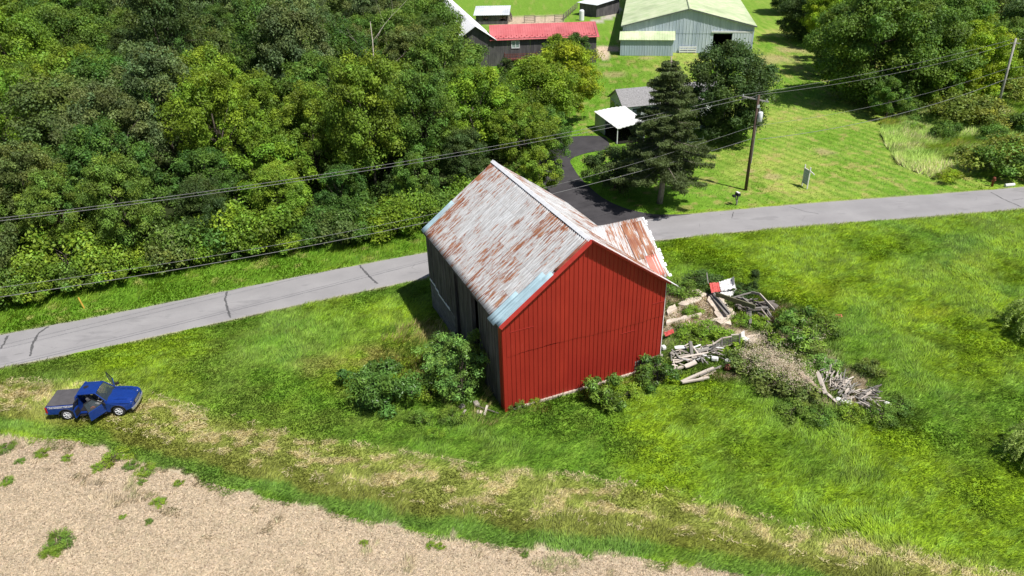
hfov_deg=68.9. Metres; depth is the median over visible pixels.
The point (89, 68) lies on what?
broadleaf tree
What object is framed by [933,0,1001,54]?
broadleaf tree
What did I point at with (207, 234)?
bush
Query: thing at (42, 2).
broadleaf tree
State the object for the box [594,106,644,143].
carport
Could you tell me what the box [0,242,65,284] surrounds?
bush
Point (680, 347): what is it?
board
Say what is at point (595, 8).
black shed
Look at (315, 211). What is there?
bush
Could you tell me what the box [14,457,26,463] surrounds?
weed
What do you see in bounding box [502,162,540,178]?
bush
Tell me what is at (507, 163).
bush
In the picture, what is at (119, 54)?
broadleaf tree
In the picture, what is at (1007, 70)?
utility pole
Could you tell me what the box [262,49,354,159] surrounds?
broadleaf tree
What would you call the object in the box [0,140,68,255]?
broadleaf tree
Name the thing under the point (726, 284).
metal sheet
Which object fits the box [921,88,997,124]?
bush
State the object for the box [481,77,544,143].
broadleaf tree
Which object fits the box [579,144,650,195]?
shrub
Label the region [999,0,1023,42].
broadleaf tree
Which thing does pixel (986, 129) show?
bush
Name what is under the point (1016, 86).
bush
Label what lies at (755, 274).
shrub
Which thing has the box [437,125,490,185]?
broadleaf tree
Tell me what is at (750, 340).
concrete slab
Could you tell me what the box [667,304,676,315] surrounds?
concrete slab
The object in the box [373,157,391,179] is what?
bush
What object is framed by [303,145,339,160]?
bush
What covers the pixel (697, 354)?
board
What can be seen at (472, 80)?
broadleaf tree
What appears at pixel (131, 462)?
weed
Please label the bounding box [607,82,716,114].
house
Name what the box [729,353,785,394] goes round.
shrub
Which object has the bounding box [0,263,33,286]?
bush
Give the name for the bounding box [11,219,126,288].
bush
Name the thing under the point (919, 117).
weed clump
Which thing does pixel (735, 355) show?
shrub
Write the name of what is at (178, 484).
weed
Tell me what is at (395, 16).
broadleaf tree
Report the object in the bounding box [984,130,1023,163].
bush
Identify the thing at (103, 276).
bush
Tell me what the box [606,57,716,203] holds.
spruce tree
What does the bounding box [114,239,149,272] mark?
bush
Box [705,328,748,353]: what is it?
shrub
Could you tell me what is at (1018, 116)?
bush
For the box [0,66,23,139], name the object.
broadleaf tree
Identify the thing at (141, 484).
weed
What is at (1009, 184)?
culvert pipe
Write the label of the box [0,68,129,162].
broadleaf tree
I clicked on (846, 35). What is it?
broadleaf tree
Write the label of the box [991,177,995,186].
mailbox
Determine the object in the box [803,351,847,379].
shrub
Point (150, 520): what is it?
weed
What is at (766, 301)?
board
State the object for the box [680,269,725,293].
shrub
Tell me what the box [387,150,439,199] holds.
broadleaf tree
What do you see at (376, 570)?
crop chaff
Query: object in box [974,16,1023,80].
broadleaf tree
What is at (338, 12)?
broadleaf tree
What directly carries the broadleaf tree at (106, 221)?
on the ground at (764, 14)
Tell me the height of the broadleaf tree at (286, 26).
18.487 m
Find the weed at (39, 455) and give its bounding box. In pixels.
[32,447,50,458]
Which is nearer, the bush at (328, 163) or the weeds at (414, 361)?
the weeds at (414, 361)
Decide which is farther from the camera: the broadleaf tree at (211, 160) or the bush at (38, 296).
the broadleaf tree at (211, 160)
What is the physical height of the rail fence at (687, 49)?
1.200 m
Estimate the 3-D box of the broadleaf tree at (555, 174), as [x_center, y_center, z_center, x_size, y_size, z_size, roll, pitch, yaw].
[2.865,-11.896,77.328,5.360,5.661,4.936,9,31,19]
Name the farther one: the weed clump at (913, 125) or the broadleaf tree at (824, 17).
the broadleaf tree at (824, 17)
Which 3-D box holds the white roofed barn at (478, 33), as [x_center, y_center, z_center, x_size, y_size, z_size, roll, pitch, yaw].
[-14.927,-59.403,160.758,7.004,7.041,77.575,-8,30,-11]
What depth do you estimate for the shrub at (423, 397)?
48.80 m
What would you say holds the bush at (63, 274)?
on the ground at (764, 14)
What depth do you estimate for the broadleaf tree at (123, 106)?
70.38 m
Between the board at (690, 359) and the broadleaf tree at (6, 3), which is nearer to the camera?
the board at (690, 359)
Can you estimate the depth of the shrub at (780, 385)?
48.43 m
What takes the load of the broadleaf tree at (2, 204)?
on the ground at (764, 14)
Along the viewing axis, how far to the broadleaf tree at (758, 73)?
87.16 m
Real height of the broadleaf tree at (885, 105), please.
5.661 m
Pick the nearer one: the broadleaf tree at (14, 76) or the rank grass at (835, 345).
the rank grass at (835, 345)
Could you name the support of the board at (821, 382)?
on the rank grass at (835, 345)
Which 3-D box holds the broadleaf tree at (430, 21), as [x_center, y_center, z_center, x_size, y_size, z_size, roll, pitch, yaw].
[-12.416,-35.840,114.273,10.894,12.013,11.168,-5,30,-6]
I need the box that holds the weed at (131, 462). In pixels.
[121,459,141,471]
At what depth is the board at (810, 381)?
48.24 m
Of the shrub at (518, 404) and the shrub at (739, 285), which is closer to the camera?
the shrub at (518, 404)
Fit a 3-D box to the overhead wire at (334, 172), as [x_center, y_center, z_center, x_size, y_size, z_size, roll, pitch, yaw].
[-11.845,-10.277,56.636,80.163,3.964,0.029,-17,33,-25]
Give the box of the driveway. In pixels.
[539,136,688,225]
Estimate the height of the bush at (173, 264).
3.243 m
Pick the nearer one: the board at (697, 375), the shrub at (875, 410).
the shrub at (875, 410)
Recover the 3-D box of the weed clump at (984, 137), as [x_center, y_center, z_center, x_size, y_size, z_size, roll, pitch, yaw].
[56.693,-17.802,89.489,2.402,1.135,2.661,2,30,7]
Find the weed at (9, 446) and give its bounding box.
[0,440,17,454]
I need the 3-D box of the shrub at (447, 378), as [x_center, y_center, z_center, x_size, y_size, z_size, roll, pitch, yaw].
[-3.560,5.418,47.799,3.758,5.229,4.017,19,35,32]
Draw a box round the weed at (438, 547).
[434,541,445,550]
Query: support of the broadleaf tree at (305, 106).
on the ground at (764, 14)
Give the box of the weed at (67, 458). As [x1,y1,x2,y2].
[60,454,72,462]
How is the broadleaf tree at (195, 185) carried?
on the ground at (764, 14)
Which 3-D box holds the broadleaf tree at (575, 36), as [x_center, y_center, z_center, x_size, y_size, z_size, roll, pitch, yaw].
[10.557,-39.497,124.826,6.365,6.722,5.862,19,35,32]
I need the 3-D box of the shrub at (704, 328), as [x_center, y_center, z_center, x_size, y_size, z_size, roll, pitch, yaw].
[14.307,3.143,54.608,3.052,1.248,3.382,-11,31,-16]
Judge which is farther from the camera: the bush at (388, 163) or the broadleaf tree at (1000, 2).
the broadleaf tree at (1000, 2)
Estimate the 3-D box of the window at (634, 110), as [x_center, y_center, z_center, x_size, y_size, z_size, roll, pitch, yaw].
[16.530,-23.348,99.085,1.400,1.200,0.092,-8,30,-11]
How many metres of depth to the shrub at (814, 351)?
51.79 m
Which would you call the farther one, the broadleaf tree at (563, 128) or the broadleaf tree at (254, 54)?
the broadleaf tree at (254, 54)
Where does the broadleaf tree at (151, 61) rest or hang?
on the ground at (764, 14)
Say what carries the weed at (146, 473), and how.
on the ground at (764, 14)
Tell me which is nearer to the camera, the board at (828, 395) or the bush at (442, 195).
the board at (828, 395)
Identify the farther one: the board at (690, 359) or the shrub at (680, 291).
the shrub at (680, 291)
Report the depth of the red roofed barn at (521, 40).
129.69 m
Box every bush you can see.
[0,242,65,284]
[0,259,38,310]
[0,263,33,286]
[2,264,59,303]
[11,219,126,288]
[38,248,99,291]
[66,240,124,274]
[68,240,133,284]
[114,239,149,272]
[128,252,169,275]
[140,237,184,268]
[141,224,197,274]
[143,211,228,260]
[176,194,248,251]
[179,224,220,266]
[209,239,247,261]
[212,194,305,250]
[220,210,276,255]
[221,215,278,254]
[263,232,304,254]
[278,216,319,246]
[290,227,322,246]
[299,202,364,245]
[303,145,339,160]
[312,210,364,243]
[313,191,379,244]
[315,153,367,182]
[318,155,381,190]
[333,221,375,242]
[343,180,372,198]
[352,194,401,225]
[365,198,422,244]
[367,155,418,181]
[367,178,405,201]
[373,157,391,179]
[375,171,427,199]
[380,187,437,229]
[386,192,438,233]
[403,187,448,224]
[432,186,459,205]
[439,173,472,200]
[500,154,538,169]
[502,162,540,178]
[504,136,524,160]
[883,95,925,116]
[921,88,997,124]
[929,119,964,137]
[936,167,963,182]
[946,93,1016,129]
[951,135,1023,172]
[971,134,1023,177]
[978,120,1010,137]
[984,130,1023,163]
[990,74,1023,103]
[1003,111,1023,131]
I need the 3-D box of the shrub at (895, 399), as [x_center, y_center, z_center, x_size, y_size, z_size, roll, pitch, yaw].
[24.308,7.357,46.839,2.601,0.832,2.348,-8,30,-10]
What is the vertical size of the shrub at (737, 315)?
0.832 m
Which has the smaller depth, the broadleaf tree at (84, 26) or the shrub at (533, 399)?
the shrub at (533, 399)
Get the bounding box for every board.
[672,358,691,361]
[674,345,685,348]
[680,352,708,358]
[680,367,713,382]
[682,376,708,383]
[684,360,696,368]
[688,341,693,354]
[695,344,720,352]
[699,365,720,375]
[710,294,729,315]
[713,292,730,313]
[715,292,755,308]
[733,292,750,297]
[749,307,767,309]
[749,310,751,323]
[759,293,774,310]
[768,300,778,308]
[798,372,821,391]
[816,371,827,393]
[826,392,839,405]
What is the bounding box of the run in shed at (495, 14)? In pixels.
[473,5,510,23]
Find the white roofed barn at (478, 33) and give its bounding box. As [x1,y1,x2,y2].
[444,0,495,66]
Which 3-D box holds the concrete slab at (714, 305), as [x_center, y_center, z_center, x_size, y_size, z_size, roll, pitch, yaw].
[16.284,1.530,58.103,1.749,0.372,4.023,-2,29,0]
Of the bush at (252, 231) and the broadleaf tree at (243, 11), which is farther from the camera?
the broadleaf tree at (243, 11)
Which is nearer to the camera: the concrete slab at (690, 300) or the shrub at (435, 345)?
the shrub at (435, 345)
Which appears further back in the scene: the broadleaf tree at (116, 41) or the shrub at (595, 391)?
the broadleaf tree at (116, 41)
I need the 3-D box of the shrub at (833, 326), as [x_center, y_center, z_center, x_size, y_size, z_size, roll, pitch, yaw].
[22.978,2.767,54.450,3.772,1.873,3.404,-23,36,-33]
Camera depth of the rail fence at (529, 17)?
165.54 m
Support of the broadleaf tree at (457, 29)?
on the ground at (764, 14)
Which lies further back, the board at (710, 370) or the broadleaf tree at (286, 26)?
the broadleaf tree at (286, 26)
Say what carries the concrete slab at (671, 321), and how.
on the ground at (764, 14)
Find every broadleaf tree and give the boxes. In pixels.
[0,0,20,63]
[0,0,31,13]
[0,0,55,69]
[0,54,54,144]
[0,61,55,139]
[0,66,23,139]
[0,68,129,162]
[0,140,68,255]
[0,160,99,255]
[0,168,25,244]
[0,222,18,270]
[14,141,68,210]
[19,2,110,72]
[19,6,75,58]
[21,40,110,131]
[25,0,54,7]
[25,0,110,43]
[45,76,183,172]
[51,48,158,152]
[52,111,160,240]
[67,43,111,70]
[73,149,167,250]
[96,0,164,32]
[98,4,159,48]
[103,22,155,54]
[104,39,211,177]
[109,42,153,99]
[118,0,220,105]
[150,10,237,61]
[152,146,248,217]
[153,60,273,202]
[160,38,260,152]
[166,173,228,231]
[169,24,240,61]
[181,0,244,36]
[185,25,247,113]
[199,2,241,40]
[200,0,255,19]
[219,0,301,130]
[223,66,296,163]
[229,132,318,208]
[231,19,278,75]
[243,158,307,215]
[246,0,335,139]
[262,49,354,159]
[269,80,350,188]
[282,0,336,35]
[283,1,333,15]
[303,14,382,85]
[312,163,369,207]
[317,46,418,194]
[323,0,369,24]
[333,23,384,59]
[341,0,394,42]
[344,11,384,47]
[347,0,405,41]
[352,70,454,161]
[353,57,420,128]
[368,7,429,62]
[380,22,431,75]
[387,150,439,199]
[390,69,461,184]
[395,0,465,27]
[403,25,483,106]
[404,11,463,50]
[416,20,491,74]
[436,60,528,156]
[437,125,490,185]
[440,59,486,125]
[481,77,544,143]
[484,99,560,162]
[497,58,513,73]
[503,53,583,119]
[514,102,573,165]
[515,144,563,188]
[517,39,605,123]
[542,33,567,62]
[565,31,594,68]
[680,38,784,146]
[770,0,802,11]
[775,0,829,40]
[798,0,844,33]
[800,1,884,72]
[805,28,821,58]
[811,0,951,107]
[856,0,990,104]
[867,76,910,118]
[913,63,966,103]
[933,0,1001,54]
[941,13,1023,96]
[957,0,1014,25]
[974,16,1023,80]
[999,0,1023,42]
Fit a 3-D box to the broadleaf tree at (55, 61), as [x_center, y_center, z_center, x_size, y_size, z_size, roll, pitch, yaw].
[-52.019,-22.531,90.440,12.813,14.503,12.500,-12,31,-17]
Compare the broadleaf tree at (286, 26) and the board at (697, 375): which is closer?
the board at (697, 375)
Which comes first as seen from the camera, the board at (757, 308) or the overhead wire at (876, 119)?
the board at (757, 308)
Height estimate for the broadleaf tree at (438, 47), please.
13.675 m
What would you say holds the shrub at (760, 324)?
on the ground at (764, 14)
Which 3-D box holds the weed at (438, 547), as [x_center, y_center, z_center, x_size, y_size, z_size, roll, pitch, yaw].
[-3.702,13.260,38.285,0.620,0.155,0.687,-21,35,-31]
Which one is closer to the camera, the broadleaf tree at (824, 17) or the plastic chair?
the plastic chair
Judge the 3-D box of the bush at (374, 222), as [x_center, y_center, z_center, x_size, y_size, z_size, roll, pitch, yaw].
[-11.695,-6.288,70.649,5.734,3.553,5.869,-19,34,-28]
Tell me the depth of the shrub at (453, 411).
46.64 m
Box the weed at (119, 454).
[97,444,133,469]
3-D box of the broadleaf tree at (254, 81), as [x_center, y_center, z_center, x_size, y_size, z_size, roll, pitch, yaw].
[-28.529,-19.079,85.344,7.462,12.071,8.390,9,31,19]
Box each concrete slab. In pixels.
[666,312,701,325]
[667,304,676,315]
[678,296,701,306]
[695,289,707,297]
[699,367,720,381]
[707,293,734,319]
[710,316,730,326]
[747,334,759,343]
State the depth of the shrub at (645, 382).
49.27 m
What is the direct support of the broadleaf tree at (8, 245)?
on the ground at (764, 14)
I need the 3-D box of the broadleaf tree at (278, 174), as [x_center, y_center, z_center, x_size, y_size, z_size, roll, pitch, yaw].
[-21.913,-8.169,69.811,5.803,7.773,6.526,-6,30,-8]
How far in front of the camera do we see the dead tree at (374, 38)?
100.42 m
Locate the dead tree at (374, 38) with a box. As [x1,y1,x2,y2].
[346,3,405,63]
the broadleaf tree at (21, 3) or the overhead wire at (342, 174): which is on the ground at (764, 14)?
the broadleaf tree at (21, 3)
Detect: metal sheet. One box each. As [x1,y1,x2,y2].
[664,329,673,335]
[709,282,720,292]
[719,278,735,290]
[720,289,735,296]
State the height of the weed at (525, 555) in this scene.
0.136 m
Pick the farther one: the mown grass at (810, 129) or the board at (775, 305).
the mown grass at (810, 129)
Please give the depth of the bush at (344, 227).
67.71 m
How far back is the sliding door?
132.67 m
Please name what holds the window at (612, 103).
in the house
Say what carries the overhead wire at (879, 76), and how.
attached to the utility pole at (759, 117)
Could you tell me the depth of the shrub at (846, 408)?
46.06 m
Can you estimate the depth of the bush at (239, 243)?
66.26 m
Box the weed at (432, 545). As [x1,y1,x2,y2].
[425,540,435,550]
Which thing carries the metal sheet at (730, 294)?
on the ground at (764, 14)
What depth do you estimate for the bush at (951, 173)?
78.32 m
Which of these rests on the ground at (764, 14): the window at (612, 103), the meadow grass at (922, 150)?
the meadow grass at (922, 150)
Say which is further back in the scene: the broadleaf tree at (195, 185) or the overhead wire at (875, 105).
the overhead wire at (875, 105)
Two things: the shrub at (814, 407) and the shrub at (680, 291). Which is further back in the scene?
the shrub at (680, 291)
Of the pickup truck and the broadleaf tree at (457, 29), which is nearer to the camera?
the pickup truck
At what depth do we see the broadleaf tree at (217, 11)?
129.44 m
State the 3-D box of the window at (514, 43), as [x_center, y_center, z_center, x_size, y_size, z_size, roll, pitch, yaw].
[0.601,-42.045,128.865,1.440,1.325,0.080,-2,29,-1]
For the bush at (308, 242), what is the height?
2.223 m
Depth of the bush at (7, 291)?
59.75 m
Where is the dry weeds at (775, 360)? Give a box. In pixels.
[735,324,831,392]
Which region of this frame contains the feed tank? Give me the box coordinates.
[579,9,583,20]
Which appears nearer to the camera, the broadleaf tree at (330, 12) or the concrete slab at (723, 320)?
the concrete slab at (723, 320)
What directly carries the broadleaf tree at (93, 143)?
on the ground at (764, 14)
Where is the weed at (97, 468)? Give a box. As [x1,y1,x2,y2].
[89,462,105,473]
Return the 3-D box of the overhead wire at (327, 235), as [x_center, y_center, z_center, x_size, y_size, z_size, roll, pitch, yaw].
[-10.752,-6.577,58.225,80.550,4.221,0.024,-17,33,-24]
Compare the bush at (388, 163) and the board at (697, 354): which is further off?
the bush at (388, 163)
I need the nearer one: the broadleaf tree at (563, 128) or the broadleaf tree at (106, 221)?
the broadleaf tree at (106, 221)
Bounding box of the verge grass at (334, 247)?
[0,228,426,334]
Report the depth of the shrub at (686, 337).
54.07 m
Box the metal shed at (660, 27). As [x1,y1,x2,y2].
[619,0,756,55]
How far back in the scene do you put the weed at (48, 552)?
38.55 m
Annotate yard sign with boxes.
[801,164,814,188]
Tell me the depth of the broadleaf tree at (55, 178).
62.31 m
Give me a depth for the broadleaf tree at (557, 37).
124.34 m
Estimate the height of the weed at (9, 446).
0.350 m
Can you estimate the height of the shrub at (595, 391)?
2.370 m
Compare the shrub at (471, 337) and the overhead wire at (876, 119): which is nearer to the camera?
the shrub at (471, 337)
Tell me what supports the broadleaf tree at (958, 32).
on the ground at (764, 14)
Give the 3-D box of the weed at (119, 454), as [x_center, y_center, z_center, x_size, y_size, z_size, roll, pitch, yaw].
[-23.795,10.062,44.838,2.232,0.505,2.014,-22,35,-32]
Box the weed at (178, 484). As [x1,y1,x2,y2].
[172,479,185,486]
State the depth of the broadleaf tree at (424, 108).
79.60 m
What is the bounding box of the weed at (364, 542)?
[358,539,368,546]
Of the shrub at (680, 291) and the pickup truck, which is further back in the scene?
the shrub at (680, 291)
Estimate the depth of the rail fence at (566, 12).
172.49 m
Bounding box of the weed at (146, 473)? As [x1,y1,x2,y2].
[131,461,155,479]
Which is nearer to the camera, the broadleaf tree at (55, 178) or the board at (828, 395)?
the board at (828, 395)
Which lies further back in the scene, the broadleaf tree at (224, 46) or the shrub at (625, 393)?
the broadleaf tree at (224, 46)
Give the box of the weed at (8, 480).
[0,476,14,487]
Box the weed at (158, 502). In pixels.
[148,496,166,508]
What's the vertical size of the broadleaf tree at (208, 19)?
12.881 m
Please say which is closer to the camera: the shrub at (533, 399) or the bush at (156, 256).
the shrub at (533, 399)
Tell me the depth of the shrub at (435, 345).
50.92 m
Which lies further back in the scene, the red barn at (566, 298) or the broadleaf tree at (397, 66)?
the broadleaf tree at (397, 66)
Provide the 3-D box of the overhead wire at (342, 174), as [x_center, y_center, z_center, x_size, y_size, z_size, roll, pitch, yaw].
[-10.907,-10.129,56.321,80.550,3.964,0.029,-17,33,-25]
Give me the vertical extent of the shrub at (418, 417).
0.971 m
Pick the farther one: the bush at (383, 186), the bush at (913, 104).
the bush at (913, 104)
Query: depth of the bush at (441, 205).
71.68 m
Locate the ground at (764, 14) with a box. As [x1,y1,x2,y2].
[0,0,1023,575]
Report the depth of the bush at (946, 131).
90.37 m
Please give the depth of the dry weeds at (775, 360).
49.71 m
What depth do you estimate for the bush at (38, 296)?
60.50 m
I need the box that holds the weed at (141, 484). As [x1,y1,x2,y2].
[137,478,147,485]
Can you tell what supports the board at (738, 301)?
on the board at (723, 304)
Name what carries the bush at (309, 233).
on the ground at (764, 14)
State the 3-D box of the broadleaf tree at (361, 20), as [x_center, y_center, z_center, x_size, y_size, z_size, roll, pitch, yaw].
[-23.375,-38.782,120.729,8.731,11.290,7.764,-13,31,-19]
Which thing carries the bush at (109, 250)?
on the ground at (764, 14)
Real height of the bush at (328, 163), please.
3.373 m
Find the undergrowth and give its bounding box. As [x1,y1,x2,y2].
[1,49,576,293]
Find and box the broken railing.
[712,333,740,350]
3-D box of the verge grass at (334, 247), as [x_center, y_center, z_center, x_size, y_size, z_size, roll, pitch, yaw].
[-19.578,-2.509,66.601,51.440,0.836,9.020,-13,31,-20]
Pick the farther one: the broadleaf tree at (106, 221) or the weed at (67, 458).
the broadleaf tree at (106, 221)
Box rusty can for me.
[724,364,731,370]
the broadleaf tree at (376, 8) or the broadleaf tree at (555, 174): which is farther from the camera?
the broadleaf tree at (376, 8)
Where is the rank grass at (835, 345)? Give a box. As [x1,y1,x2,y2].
[662,277,931,433]
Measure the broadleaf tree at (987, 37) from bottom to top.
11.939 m
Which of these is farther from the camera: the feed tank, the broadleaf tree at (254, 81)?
the feed tank
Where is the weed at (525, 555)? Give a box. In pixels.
[520,550,528,558]
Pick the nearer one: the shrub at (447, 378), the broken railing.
the shrub at (447, 378)
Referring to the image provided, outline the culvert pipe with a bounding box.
[1004,183,1014,186]
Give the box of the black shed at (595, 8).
[577,0,619,16]
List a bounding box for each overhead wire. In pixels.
[0,126,752,287]
[1,96,753,220]
[2,139,748,296]
[3,95,740,217]
[745,39,1011,94]
[757,71,998,125]
[757,80,1002,139]
[758,41,1017,94]
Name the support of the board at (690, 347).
on the rank grass at (835, 345)
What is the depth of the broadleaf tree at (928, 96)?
99.23 m
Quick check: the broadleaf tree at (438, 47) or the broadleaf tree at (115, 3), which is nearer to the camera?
the broadleaf tree at (438, 47)
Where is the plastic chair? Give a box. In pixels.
[740,331,749,345]
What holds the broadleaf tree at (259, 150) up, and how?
on the ground at (764, 14)
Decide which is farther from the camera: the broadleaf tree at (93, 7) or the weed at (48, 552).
the broadleaf tree at (93, 7)
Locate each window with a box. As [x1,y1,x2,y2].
[511,40,519,48]
[610,99,614,107]
[632,107,641,114]
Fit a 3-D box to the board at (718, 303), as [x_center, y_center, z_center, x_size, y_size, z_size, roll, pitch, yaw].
[16.078,1.260,57.850,0.300,0.102,3.462,-12,27,-2]
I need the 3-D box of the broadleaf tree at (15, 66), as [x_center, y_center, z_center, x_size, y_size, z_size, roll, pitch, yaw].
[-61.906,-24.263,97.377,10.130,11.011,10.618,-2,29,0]
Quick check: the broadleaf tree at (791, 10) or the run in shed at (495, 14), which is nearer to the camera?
the broadleaf tree at (791, 10)
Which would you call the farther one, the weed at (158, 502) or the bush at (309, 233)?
the bush at (309, 233)
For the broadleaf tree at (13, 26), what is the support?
on the ground at (764, 14)
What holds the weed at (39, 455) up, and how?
on the ground at (764, 14)
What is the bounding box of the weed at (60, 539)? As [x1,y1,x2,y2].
[38,527,76,558]
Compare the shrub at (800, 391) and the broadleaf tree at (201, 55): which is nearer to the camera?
the shrub at (800, 391)
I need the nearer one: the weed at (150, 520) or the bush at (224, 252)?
the weed at (150, 520)
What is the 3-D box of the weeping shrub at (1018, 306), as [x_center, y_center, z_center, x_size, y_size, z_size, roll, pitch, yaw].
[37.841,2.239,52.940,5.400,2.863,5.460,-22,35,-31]
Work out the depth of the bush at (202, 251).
65.30 m
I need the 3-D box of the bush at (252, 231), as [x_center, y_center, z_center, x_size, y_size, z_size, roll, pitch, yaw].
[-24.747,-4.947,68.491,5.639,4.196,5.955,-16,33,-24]
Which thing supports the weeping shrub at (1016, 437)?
on the ground at (764, 14)
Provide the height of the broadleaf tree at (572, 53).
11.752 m
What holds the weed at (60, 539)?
on the ground at (764, 14)
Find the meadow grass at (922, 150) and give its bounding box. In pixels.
[878,94,1023,177]
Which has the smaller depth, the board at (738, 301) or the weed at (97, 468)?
the weed at (97, 468)
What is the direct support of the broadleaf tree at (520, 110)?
on the ground at (764, 14)
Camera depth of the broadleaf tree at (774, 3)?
166.60 m
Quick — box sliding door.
[732,33,751,48]
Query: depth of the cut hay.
42.47 m
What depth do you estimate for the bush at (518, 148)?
85.59 m
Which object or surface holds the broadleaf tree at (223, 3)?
on the ground at (764, 14)
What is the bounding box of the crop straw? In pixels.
[0,434,740,575]
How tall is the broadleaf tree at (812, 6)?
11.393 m
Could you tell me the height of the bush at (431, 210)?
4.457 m
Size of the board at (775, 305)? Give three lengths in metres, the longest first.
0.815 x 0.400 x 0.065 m
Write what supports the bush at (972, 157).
on the ground at (764, 14)
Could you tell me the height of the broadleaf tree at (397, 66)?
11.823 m
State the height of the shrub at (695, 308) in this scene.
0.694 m
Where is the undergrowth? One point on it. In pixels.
(306, 183)
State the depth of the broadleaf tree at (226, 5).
140.01 m
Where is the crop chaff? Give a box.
[0,436,745,575]
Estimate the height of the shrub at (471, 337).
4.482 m
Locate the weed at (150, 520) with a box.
[144,517,153,525]
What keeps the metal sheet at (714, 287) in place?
on the board at (723, 304)
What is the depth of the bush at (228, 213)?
66.81 m
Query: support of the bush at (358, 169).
on the ground at (764, 14)
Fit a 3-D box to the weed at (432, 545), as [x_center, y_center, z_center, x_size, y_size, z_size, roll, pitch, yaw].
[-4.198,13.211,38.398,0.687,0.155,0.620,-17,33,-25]
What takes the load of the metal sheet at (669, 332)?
on the rank grass at (835, 345)
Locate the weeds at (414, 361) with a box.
[375,313,652,426]
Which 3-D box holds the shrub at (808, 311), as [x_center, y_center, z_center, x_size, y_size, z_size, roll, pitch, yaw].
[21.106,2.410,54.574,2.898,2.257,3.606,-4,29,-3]
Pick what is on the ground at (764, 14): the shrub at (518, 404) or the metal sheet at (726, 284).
the shrub at (518, 404)
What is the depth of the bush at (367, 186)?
77.46 m
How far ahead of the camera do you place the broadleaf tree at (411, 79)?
74.99 m
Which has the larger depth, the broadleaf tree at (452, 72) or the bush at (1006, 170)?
the broadleaf tree at (452, 72)
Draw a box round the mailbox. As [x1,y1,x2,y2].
[732,191,740,204]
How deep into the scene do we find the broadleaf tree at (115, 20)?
125.50 m
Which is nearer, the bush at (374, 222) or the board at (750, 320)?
the board at (750, 320)
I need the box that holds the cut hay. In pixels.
[0,376,1014,575]
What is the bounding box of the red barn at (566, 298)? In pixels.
[421,160,678,411]
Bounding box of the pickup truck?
[44,372,142,420]
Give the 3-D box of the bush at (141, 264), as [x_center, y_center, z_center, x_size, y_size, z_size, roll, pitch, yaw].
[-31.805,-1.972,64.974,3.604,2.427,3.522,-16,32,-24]
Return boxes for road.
[0,187,1023,367]
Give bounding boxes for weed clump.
[902,121,919,127]
[906,113,929,122]
[910,123,925,130]
[973,134,991,140]
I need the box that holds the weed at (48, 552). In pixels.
[40,544,62,558]
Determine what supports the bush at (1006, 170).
on the ground at (764, 14)
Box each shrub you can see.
[336,356,440,419]
[406,408,433,432]
[411,330,463,373]
[414,376,447,404]
[423,333,486,404]
[424,427,445,441]
[437,406,471,431]
[454,328,489,381]
[508,399,528,413]
[529,397,540,407]
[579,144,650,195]
[581,372,626,413]
[614,381,646,404]
[628,371,652,392]
[634,352,682,393]
[666,276,703,298]
[671,321,709,345]
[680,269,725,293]
[682,304,705,318]
[684,319,727,345]
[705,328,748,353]
[721,345,765,381]
[726,311,752,327]
[728,280,760,298]
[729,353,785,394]
[743,314,777,331]
[743,338,788,360]
[748,269,760,288]
[748,367,809,403]
[760,311,830,356]
[771,375,827,411]
[773,347,807,376]
[773,396,816,425]
[776,304,819,333]
[790,338,827,357]
[794,399,838,429]
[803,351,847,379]
[807,307,847,342]
[836,400,868,426]
[853,358,890,378]
[857,398,899,431]
[875,391,917,417]
[999,293,1023,341]
[1001,420,1023,470]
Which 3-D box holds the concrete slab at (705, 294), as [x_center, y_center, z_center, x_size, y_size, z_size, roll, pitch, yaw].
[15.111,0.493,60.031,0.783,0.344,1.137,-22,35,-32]
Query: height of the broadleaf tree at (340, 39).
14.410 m
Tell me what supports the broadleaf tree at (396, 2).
on the ground at (764, 14)
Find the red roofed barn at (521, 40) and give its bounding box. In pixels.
[489,21,599,65]
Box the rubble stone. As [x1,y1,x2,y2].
[711,356,717,361]
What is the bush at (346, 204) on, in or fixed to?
on the ground at (764, 14)
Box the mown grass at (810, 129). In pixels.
[509,36,1023,213]
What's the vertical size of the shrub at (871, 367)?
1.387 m
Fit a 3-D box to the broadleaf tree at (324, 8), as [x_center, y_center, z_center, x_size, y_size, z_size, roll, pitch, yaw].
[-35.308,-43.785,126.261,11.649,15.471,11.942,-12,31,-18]
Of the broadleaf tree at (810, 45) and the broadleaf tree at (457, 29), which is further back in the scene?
the broadleaf tree at (810, 45)
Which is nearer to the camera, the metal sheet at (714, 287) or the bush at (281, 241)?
the metal sheet at (714, 287)
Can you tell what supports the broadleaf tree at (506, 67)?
on the ground at (764, 14)
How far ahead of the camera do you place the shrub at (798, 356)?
50.58 m
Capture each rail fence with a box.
[524,15,534,22]
[564,3,576,17]
[679,46,696,52]
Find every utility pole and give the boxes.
[742,94,768,190]
[997,38,1019,107]
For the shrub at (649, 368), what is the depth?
49.36 m
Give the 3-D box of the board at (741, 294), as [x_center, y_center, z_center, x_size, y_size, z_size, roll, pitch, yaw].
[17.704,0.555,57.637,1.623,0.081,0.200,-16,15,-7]
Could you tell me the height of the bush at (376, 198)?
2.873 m
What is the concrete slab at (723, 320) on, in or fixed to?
on the ground at (764, 14)

